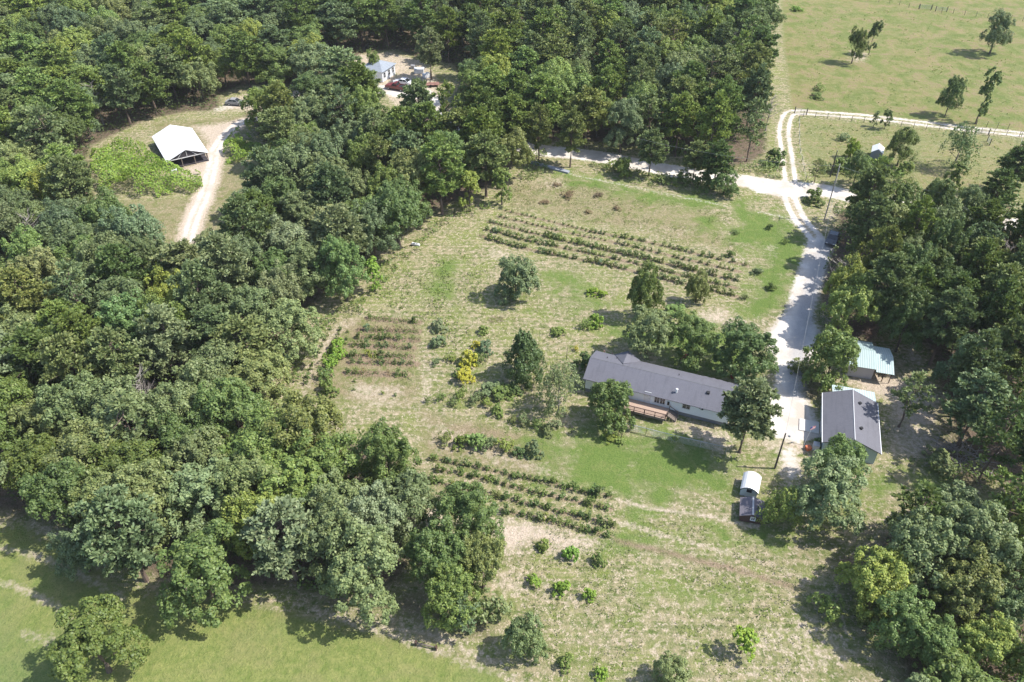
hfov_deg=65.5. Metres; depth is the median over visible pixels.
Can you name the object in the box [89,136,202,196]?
vine thicket
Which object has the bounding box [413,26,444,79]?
pine tree
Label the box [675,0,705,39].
broadleaf tree
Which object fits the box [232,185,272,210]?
broadleaf tree
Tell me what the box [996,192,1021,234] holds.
pine tree
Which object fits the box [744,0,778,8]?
pine tree
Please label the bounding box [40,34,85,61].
broadleaf tree
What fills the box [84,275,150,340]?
broadleaf tree
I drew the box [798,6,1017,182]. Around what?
pasture weeds
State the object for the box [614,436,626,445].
shrub
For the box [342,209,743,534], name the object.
row weeds
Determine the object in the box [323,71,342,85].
broadleaf tree
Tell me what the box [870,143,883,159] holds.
field shed
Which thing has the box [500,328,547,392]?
cedar tree
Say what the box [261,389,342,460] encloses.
broadleaf tree
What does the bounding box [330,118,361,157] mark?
broadleaf tree
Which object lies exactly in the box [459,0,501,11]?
pine tree
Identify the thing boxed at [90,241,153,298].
tree
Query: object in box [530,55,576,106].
broadleaf tree
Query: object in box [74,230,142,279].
broadleaf tree
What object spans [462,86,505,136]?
pine tree
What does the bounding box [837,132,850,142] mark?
shrub
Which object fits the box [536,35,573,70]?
pine tree
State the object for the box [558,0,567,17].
pine tree
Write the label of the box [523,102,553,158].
pine tree
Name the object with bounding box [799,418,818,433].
concrete ramp
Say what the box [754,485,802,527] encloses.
broadleaf tree
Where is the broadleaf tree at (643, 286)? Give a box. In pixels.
[626,259,664,309]
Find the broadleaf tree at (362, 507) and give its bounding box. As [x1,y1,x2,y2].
[339,479,412,550]
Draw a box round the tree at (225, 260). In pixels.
[191,229,253,292]
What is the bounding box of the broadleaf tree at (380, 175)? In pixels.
[365,161,397,198]
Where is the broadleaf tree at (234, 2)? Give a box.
[213,0,241,17]
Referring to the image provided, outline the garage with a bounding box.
[820,389,881,463]
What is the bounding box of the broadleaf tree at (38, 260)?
[5,245,71,303]
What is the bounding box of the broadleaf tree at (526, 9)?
[521,0,537,21]
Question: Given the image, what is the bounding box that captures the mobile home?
[583,350,737,424]
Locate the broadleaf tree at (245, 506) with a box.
[219,485,295,560]
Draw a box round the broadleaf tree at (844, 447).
[813,432,868,492]
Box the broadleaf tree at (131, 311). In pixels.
[94,287,153,364]
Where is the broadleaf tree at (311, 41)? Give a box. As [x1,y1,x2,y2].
[284,31,324,73]
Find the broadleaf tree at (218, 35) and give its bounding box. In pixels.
[206,23,245,55]
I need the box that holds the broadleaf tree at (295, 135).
[287,126,327,170]
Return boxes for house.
[365,59,396,81]
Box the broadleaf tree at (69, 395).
[34,370,126,431]
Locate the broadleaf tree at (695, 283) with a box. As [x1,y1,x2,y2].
[684,268,710,302]
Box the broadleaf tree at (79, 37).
[58,25,96,55]
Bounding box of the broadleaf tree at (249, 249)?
[223,230,266,288]
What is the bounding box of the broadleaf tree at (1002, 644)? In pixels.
[957,610,1023,674]
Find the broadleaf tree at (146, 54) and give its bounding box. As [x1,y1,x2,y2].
[128,43,172,91]
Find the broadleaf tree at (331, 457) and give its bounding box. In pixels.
[290,429,373,504]
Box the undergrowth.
[291,148,1023,681]
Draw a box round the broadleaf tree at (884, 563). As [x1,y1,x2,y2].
[834,545,914,620]
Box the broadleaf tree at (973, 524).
[924,499,1023,597]
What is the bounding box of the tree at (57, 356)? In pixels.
[35,331,104,388]
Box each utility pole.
[774,433,790,468]
[824,164,840,219]
[829,150,837,176]
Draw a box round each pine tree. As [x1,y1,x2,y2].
[0,0,35,14]
[0,24,25,54]
[0,31,46,62]
[0,35,14,56]
[0,57,29,88]
[0,72,32,107]
[0,88,28,117]
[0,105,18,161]
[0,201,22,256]
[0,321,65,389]
[0,329,36,380]
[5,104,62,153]
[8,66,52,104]
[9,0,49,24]
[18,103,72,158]
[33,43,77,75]
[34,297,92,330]
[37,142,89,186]
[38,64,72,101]
[38,77,99,147]
[39,152,96,206]
[45,0,65,10]
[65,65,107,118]
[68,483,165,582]
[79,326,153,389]
[89,32,123,64]
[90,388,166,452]
[95,63,141,125]
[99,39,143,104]
[117,0,139,15]
[128,58,170,115]
[130,5,174,32]
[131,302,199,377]
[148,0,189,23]
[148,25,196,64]
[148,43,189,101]
[149,20,194,47]
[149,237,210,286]
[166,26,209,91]
[168,0,201,14]
[204,0,243,19]
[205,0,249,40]
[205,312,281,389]
[217,194,270,251]
[223,30,264,87]
[234,188,278,237]
[237,0,274,19]
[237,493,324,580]
[239,144,282,189]
[252,79,296,125]
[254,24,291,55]
[255,106,300,149]
[257,0,288,26]
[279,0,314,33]
[286,0,322,24]
[294,92,311,106]
[297,163,329,195]
[306,160,352,209]
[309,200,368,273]
[311,83,358,130]
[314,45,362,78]
[315,0,347,45]
[316,0,357,18]
[321,2,357,48]
[325,84,357,128]
[332,57,381,112]
[342,0,378,46]
[354,107,393,139]
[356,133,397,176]
[364,0,405,46]
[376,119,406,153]
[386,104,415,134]
[386,128,423,165]
[396,76,434,137]
[399,0,435,35]
[406,100,444,147]
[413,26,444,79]
[417,132,466,214]
[429,4,463,62]
[432,79,462,129]
[433,0,454,11]
[435,105,468,156]
[437,130,458,199]
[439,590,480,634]
[452,0,465,10]
[455,3,482,56]
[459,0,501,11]
[459,104,503,180]
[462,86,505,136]
[463,85,495,118]
[465,10,494,58]
[465,128,510,196]
[466,8,496,49]
[467,63,505,109]
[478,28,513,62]
[488,6,526,48]
[494,68,535,133]
[495,0,524,13]
[496,92,532,137]
[498,27,530,58]
[500,0,533,21]
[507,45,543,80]
[512,30,545,72]
[520,7,563,48]
[522,72,564,121]
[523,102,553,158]
[524,0,561,28]
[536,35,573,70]
[543,22,573,57]
[550,5,571,29]
[554,105,587,167]
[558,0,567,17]
[563,10,596,60]
[563,84,610,147]
[565,0,604,36]
[565,37,595,76]
[588,38,626,75]
[589,0,625,27]
[589,64,621,126]
[592,55,628,98]
[604,16,636,43]
[605,20,638,64]
[620,0,647,14]
[622,61,659,98]
[624,25,662,70]
[624,41,661,83]
[630,10,676,41]
[633,89,667,132]
[637,128,669,175]
[643,0,681,40]
[656,14,690,55]
[658,90,699,156]
[659,74,699,137]
[663,8,695,43]
[667,59,709,112]
[679,0,709,20]
[680,0,712,6]
[681,140,708,179]
[688,9,724,41]
[693,89,733,147]
[699,74,745,122]
[702,43,734,84]
[702,138,735,177]
[705,43,746,84]
[708,20,741,55]
[712,83,744,133]
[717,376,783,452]
[725,0,759,42]
[733,7,778,40]
[733,27,753,83]
[734,40,775,84]
[735,13,773,66]
[736,95,771,161]
[737,62,773,125]
[737,62,774,138]
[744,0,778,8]
[744,25,780,63]
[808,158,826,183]
[841,190,900,256]
[845,161,893,219]
[850,226,888,268]
[858,153,904,193]
[858,249,922,330]
[861,223,905,285]
[890,370,936,427]
[898,194,940,247]
[903,263,941,327]
[918,285,984,365]
[926,271,980,343]
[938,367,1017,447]
[949,328,1013,417]
[959,220,1008,258]
[960,234,1011,281]
[961,196,1005,235]
[961,237,1008,292]
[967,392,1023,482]
[970,261,1023,324]
[971,274,1023,334]
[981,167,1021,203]
[983,465,1023,525]
[993,314,1023,374]
[996,141,1023,182]
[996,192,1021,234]
[996,361,1023,425]
[999,203,1023,252]
[1000,241,1023,292]
[1013,448,1023,478]
[1017,340,1023,355]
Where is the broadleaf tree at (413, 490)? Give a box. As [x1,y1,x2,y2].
[379,467,439,547]
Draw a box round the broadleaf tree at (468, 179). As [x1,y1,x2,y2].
[458,170,480,211]
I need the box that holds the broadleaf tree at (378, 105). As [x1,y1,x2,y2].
[356,101,390,131]
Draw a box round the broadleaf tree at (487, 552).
[456,531,506,593]
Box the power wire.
[786,167,839,429]
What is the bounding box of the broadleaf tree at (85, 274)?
[48,257,108,316]
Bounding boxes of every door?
[643,391,650,402]
[820,418,821,435]
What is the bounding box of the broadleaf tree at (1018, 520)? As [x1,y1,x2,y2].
[1006,513,1023,539]
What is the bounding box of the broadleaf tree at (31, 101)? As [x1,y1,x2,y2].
[11,94,71,136]
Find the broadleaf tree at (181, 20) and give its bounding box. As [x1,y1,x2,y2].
[175,5,211,43]
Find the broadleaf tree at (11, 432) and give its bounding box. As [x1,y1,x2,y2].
[0,408,25,462]
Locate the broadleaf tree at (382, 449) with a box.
[351,416,422,494]
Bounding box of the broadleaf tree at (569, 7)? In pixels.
[558,0,578,17]
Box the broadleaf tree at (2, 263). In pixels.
[0,257,32,307]
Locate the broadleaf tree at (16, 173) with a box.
[3,152,43,200]
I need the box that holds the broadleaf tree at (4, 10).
[0,1,12,20]
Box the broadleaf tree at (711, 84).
[695,82,736,120]
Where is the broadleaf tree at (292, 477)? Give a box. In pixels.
[249,451,329,532]
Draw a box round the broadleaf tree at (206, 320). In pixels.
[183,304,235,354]
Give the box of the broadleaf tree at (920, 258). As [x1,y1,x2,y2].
[901,240,938,276]
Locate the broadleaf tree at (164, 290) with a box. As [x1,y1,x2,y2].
[142,265,185,329]
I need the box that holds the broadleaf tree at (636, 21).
[631,11,656,31]
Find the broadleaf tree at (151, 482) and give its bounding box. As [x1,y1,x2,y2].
[107,455,199,552]
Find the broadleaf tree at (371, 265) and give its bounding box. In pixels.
[364,256,383,290]
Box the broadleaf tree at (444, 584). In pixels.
[420,561,483,632]
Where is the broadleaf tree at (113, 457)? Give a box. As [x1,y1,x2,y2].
[81,433,173,508]
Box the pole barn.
[152,125,208,169]
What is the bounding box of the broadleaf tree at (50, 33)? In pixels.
[43,29,75,50]
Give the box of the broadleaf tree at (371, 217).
[349,197,399,260]
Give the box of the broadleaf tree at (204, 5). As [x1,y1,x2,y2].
[189,0,214,12]
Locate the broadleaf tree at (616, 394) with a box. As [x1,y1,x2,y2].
[587,378,635,436]
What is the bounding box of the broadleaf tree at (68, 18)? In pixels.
[43,6,93,45]
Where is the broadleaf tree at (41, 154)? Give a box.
[36,141,88,168]
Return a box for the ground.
[0,0,1023,681]
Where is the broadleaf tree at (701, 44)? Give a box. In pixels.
[672,34,710,80]
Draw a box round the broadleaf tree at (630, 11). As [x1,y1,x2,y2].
[617,0,640,20]
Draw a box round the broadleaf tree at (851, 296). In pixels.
[821,272,883,336]
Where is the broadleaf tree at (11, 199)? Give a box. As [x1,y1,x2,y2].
[0,184,41,219]
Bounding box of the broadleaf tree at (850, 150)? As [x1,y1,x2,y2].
[843,137,861,157]
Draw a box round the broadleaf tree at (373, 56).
[366,48,379,64]
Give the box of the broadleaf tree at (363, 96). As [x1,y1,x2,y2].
[344,83,381,121]
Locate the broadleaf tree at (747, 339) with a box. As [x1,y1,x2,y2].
[707,315,778,381]
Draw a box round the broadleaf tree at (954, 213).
[915,196,966,237]
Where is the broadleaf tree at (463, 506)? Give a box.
[431,480,504,540]
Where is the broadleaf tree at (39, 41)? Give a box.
[14,32,46,59]
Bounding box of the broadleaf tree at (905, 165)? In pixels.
[888,161,914,191]
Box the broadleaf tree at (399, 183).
[382,174,432,230]
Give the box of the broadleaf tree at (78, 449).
[42,419,125,488]
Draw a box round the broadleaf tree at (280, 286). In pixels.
[255,258,305,311]
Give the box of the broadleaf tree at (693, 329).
[666,308,718,373]
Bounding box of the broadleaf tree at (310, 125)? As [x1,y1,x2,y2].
[282,120,328,144]
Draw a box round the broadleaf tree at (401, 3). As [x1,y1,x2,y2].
[396,0,427,39]
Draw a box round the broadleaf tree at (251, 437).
[217,406,305,463]
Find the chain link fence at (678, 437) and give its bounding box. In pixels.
[626,423,726,453]
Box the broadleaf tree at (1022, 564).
[986,537,1023,584]
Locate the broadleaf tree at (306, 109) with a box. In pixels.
[287,89,331,132]
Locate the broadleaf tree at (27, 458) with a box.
[0,432,66,512]
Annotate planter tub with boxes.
[805,444,811,450]
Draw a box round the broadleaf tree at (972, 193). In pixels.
[948,183,990,237]
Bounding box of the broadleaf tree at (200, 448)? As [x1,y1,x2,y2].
[163,424,233,505]
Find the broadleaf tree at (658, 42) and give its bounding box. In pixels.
[632,31,665,69]
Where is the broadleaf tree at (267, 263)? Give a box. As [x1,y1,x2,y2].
[248,246,300,298]
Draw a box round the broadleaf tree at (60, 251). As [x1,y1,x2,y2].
[52,234,114,272]
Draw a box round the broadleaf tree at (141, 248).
[119,234,168,293]
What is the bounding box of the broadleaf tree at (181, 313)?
[136,289,194,366]
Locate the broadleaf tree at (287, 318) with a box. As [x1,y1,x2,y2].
[257,297,325,362]
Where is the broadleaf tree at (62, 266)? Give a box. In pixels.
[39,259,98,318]
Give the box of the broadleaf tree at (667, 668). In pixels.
[651,650,692,681]
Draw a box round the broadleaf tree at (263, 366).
[220,348,293,414]
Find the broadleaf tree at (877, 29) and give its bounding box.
[865,20,883,54]
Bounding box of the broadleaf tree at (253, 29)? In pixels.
[228,17,264,62]
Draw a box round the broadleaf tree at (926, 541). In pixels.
[870,505,960,597]
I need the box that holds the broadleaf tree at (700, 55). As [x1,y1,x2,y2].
[696,44,732,79]
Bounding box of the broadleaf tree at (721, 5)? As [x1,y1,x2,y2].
[705,0,736,20]
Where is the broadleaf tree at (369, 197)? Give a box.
[345,194,391,244]
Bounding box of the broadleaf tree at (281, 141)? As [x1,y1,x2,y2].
[258,137,297,181]
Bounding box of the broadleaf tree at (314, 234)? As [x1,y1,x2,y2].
[305,202,364,251]
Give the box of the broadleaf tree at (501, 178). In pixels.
[491,167,512,204]
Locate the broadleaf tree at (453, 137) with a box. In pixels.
[425,129,471,181]
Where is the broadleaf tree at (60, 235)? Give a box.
[33,218,92,260]
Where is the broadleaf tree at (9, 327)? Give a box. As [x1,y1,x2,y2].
[0,302,40,347]
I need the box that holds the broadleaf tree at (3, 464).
[0,460,8,484]
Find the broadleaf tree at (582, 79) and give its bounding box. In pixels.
[558,63,596,117]
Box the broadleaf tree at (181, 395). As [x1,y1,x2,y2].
[144,379,214,445]
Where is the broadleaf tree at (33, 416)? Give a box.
[6,391,83,448]
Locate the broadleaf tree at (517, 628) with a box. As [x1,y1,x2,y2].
[501,610,548,663]
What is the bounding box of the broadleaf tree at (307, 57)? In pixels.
[287,38,328,81]
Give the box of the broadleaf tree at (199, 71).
[172,56,221,101]
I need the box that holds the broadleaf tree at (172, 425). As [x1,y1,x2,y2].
[147,405,216,471]
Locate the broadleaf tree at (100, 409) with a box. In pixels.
[81,372,152,430]
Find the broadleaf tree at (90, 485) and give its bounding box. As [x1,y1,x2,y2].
[66,467,132,547]
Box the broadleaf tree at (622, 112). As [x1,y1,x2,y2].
[602,97,644,152]
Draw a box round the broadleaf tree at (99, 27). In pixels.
[82,15,125,43]
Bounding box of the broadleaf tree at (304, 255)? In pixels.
[283,235,340,299]
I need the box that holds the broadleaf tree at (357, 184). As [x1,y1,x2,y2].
[334,167,379,218]
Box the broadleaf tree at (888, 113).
[880,108,893,128]
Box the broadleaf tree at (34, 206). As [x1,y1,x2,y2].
[6,199,47,238]
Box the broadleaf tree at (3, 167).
[0,157,22,188]
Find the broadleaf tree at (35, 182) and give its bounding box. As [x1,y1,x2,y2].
[24,161,74,200]
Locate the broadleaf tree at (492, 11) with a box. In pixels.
[488,7,512,27]
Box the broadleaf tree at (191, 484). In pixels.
[156,457,253,544]
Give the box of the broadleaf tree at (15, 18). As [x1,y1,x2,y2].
[0,8,33,27]
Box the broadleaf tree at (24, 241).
[0,223,52,280]
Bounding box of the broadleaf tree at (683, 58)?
[654,46,706,92]
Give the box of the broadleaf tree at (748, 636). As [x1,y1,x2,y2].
[732,625,759,662]
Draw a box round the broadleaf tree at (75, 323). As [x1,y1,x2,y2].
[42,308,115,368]
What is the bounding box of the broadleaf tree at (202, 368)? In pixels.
[171,338,260,398]
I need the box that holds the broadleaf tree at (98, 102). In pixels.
[60,81,103,134]
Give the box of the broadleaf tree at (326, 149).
[295,127,354,175]
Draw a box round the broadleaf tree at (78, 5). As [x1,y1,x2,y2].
[61,0,91,29]
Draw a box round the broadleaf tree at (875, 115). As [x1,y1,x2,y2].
[869,110,880,126]
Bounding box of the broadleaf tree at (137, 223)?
[97,203,166,244]
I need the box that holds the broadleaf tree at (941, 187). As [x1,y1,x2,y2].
[921,177,957,208]
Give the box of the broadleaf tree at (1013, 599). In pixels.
[982,571,1023,641]
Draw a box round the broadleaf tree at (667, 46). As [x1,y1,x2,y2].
[655,35,690,71]
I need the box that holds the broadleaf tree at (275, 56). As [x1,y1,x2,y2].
[247,43,305,83]
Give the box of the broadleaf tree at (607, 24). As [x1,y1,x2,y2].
[592,10,620,49]
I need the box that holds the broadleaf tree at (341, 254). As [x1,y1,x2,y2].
[313,233,369,300]
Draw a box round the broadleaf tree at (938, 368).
[930,328,1006,396]
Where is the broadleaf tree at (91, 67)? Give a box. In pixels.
[67,62,113,97]
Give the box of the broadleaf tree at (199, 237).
[192,226,223,276]
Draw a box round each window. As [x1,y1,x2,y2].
[653,397,659,403]
[659,398,665,404]
[682,404,690,409]
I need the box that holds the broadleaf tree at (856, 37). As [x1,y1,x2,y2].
[848,26,867,63]
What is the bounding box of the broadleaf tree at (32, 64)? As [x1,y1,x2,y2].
[19,57,50,78]
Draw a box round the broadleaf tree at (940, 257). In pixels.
[926,245,952,288]
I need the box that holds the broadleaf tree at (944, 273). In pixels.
[925,255,975,321]
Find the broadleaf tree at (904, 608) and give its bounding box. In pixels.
[867,584,934,655]
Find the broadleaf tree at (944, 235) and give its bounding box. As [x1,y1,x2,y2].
[922,213,975,267]
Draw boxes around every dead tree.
[18,208,41,244]
[81,81,106,124]
[132,362,160,396]
[762,92,781,130]
[827,256,851,285]
[1004,237,1016,253]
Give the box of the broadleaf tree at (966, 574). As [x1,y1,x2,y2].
[925,537,1005,636]
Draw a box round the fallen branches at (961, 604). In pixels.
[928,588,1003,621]
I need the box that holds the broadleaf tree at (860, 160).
[843,149,871,185]
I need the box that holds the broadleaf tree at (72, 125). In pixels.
[45,106,85,154]
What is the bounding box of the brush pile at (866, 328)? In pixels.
[837,318,885,341]
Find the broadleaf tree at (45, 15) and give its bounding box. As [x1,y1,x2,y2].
[30,0,63,35]
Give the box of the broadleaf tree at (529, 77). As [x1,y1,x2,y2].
[500,73,550,101]
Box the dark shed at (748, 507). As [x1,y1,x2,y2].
[739,496,764,524]
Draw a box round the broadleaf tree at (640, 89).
[621,79,661,138]
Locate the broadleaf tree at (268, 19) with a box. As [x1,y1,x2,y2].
[253,9,290,42]
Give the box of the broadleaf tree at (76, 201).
[45,196,94,227]
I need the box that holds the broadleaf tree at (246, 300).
[216,282,276,349]
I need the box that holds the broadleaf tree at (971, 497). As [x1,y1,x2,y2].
[910,479,993,533]
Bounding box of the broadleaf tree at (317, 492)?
[304,467,366,516]
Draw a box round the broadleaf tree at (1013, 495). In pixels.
[1001,480,1023,516]
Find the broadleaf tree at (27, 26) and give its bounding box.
[3,17,46,40]
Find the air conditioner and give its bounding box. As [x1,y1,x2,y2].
[812,441,819,450]
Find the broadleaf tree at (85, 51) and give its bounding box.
[76,43,105,66]
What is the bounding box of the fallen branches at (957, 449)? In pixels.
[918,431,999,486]
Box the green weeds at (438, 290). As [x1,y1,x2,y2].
[365,250,486,359]
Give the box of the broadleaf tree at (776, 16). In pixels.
[744,0,786,32]
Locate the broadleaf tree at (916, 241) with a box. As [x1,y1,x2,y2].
[896,230,925,253]
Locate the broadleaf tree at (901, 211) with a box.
[864,201,914,242]
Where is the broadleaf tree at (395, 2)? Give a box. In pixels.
[383,0,406,31]
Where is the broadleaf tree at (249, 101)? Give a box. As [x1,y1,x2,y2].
[238,78,287,129]
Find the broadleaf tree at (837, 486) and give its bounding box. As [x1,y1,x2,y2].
[784,449,872,536]
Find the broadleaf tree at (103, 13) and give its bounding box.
[88,5,121,35]
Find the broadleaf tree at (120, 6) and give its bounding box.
[91,0,131,21]
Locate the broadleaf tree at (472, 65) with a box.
[457,56,483,75]
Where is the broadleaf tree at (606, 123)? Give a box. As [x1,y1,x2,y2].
[577,91,614,137]
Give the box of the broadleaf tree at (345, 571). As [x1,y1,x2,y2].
[324,520,404,629]
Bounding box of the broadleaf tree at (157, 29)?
[146,23,165,38]
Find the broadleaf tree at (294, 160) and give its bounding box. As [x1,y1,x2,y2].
[269,142,313,187]
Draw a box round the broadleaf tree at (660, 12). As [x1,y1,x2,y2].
[634,3,674,31]
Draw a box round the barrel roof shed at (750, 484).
[740,471,761,496]
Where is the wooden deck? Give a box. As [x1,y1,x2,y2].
[623,399,677,421]
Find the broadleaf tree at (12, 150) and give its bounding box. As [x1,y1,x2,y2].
[0,139,37,165]
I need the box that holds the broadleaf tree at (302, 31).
[283,18,328,48]
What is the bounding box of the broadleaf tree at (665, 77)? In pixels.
[654,61,684,105]
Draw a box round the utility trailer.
[426,80,439,87]
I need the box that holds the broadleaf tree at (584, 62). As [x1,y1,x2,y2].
[564,54,595,92]
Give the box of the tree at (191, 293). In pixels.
[165,258,224,327]
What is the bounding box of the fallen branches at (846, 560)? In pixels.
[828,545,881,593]
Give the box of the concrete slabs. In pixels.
[531,161,569,173]
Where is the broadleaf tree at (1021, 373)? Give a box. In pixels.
[1017,366,1023,385]
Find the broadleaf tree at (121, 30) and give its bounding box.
[102,18,145,42]
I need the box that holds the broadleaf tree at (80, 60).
[53,51,85,65]
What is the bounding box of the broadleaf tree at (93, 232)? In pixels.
[78,219,120,242]
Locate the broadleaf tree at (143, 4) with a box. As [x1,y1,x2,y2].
[132,1,156,20]
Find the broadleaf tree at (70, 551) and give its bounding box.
[46,530,91,582]
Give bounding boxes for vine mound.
[222,126,263,163]
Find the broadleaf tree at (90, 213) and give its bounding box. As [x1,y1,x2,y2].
[74,184,133,224]
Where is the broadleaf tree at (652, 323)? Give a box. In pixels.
[622,304,673,358]
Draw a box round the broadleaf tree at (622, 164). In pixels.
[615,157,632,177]
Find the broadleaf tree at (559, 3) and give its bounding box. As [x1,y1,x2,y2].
[531,1,564,24]
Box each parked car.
[225,97,241,105]
[393,77,410,84]
[825,230,840,246]
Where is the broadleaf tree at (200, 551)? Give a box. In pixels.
[155,518,252,629]
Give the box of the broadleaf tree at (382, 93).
[355,67,385,100]
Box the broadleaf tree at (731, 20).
[709,7,738,35]
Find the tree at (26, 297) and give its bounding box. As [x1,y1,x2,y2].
[0,266,57,321]
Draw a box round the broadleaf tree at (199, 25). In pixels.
[184,10,223,43]
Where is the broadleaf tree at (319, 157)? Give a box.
[298,151,354,192]
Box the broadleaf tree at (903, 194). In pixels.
[887,175,925,226]
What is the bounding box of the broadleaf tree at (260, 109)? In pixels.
[252,85,261,113]
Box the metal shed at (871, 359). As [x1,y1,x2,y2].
[844,340,893,382]
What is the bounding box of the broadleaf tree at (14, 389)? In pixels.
[0,373,39,452]
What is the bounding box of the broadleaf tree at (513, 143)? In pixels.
[484,125,534,181]
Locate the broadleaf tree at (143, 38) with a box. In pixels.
[125,30,158,47]
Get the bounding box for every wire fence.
[798,116,806,180]
[803,111,939,128]
[881,0,1023,20]
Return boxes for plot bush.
[349,349,357,356]
[355,331,361,338]
[363,323,369,331]
[363,338,369,347]
[364,349,371,357]
[371,350,377,358]
[378,356,384,365]
[394,368,402,376]
[410,316,417,323]
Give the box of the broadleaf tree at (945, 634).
[898,613,966,671]
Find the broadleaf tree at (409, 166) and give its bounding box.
[387,147,437,194]
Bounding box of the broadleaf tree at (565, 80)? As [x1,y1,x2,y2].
[544,65,576,128]
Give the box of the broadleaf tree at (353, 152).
[344,127,383,184]
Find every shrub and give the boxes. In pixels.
[314,365,334,379]
[318,376,339,397]
[321,351,341,373]
[327,337,347,358]
[423,396,431,403]
[429,335,445,348]
[431,317,448,333]
[432,357,441,366]
[435,390,446,401]
[438,429,453,447]
[443,353,457,361]
[447,395,458,407]
[452,368,459,377]
[452,434,470,450]
[455,387,466,402]
[456,366,475,383]
[458,349,477,368]
[465,432,486,450]
[467,586,512,633]
[469,390,483,405]
[471,340,479,348]
[474,351,487,366]
[475,339,493,356]
[478,325,488,335]
[481,380,500,398]
[481,397,492,406]
[481,435,496,451]
[490,402,503,418]
[491,382,514,401]
[493,436,514,452]
[507,383,523,395]
[508,413,516,425]
[512,446,525,459]
[517,412,529,425]
[524,439,544,459]
[526,573,541,587]
[530,417,545,431]
[535,538,551,553]
[539,198,548,203]
[539,423,553,438]
[546,416,563,427]
[550,326,566,336]
[552,580,571,598]
[557,652,573,674]
[561,191,573,199]
[561,545,579,562]
[573,351,590,369]
[579,318,590,330]
[582,587,596,603]
[586,287,597,296]
[587,313,603,328]
[591,551,607,567]
[593,290,607,297]
[594,665,608,681]
[602,432,617,444]
[605,159,619,171]
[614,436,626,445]
[655,171,671,184]
[665,302,685,317]
[669,138,685,155]
[672,167,700,186]
[693,171,716,192]
[724,250,735,257]
[739,292,749,298]
[750,268,763,275]
[764,147,786,167]
[764,282,776,289]
[766,224,773,229]
[786,357,805,374]
[791,5,803,11]
[795,361,813,377]
[802,187,825,207]
[806,592,845,627]
[809,92,824,100]
[813,82,825,91]
[813,437,821,447]
[816,162,835,174]
[833,157,850,173]
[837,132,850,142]
[846,598,888,639]
[851,574,873,604]
[921,444,957,476]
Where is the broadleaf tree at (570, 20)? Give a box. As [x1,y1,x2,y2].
[560,14,586,61]
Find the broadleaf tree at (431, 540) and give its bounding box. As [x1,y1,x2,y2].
[403,514,473,586]
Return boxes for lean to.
[830,385,875,401]
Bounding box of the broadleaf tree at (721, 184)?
[710,167,739,197]
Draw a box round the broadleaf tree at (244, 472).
[206,446,283,527]
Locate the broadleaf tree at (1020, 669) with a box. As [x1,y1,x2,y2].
[1001,642,1023,681]
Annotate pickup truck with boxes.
[385,81,405,91]
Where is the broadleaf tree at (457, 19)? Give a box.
[435,1,463,49]
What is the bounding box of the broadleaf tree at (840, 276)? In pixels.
[822,252,868,319]
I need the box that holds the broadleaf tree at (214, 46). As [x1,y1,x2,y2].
[197,36,230,66]
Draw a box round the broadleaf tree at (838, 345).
[801,324,860,393]
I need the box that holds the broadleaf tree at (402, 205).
[368,181,427,246]
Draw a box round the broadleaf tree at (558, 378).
[535,359,585,421]
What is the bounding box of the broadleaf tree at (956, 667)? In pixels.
[920,645,992,681]
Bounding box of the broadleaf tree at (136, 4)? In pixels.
[129,0,152,18]
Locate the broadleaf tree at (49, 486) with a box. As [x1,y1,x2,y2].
[16,456,94,528]
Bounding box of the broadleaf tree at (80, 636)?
[45,593,150,681]
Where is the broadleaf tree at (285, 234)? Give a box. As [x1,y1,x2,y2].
[257,212,319,266]
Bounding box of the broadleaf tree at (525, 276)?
[494,254,540,305]
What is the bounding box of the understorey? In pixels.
[0,0,1023,680]
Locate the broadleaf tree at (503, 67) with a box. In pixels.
[477,53,510,80]
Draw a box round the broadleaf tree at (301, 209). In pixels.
[272,189,322,241]
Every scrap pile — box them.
[414,67,424,73]
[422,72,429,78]
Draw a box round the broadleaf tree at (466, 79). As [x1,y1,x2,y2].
[456,68,493,106]
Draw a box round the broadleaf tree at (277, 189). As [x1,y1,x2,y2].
[260,175,306,222]
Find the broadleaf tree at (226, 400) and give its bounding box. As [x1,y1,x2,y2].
[190,377,269,444]
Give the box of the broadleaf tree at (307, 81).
[284,70,333,112]
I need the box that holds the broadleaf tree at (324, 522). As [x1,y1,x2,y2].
[297,486,370,598]
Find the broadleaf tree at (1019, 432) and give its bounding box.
[1003,395,1023,450]
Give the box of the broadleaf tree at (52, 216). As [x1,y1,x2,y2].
[35,196,84,249]
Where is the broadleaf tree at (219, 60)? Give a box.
[201,47,244,86]
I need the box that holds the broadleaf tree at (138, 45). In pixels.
[133,41,147,49]
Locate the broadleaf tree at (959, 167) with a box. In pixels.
[943,160,969,193]

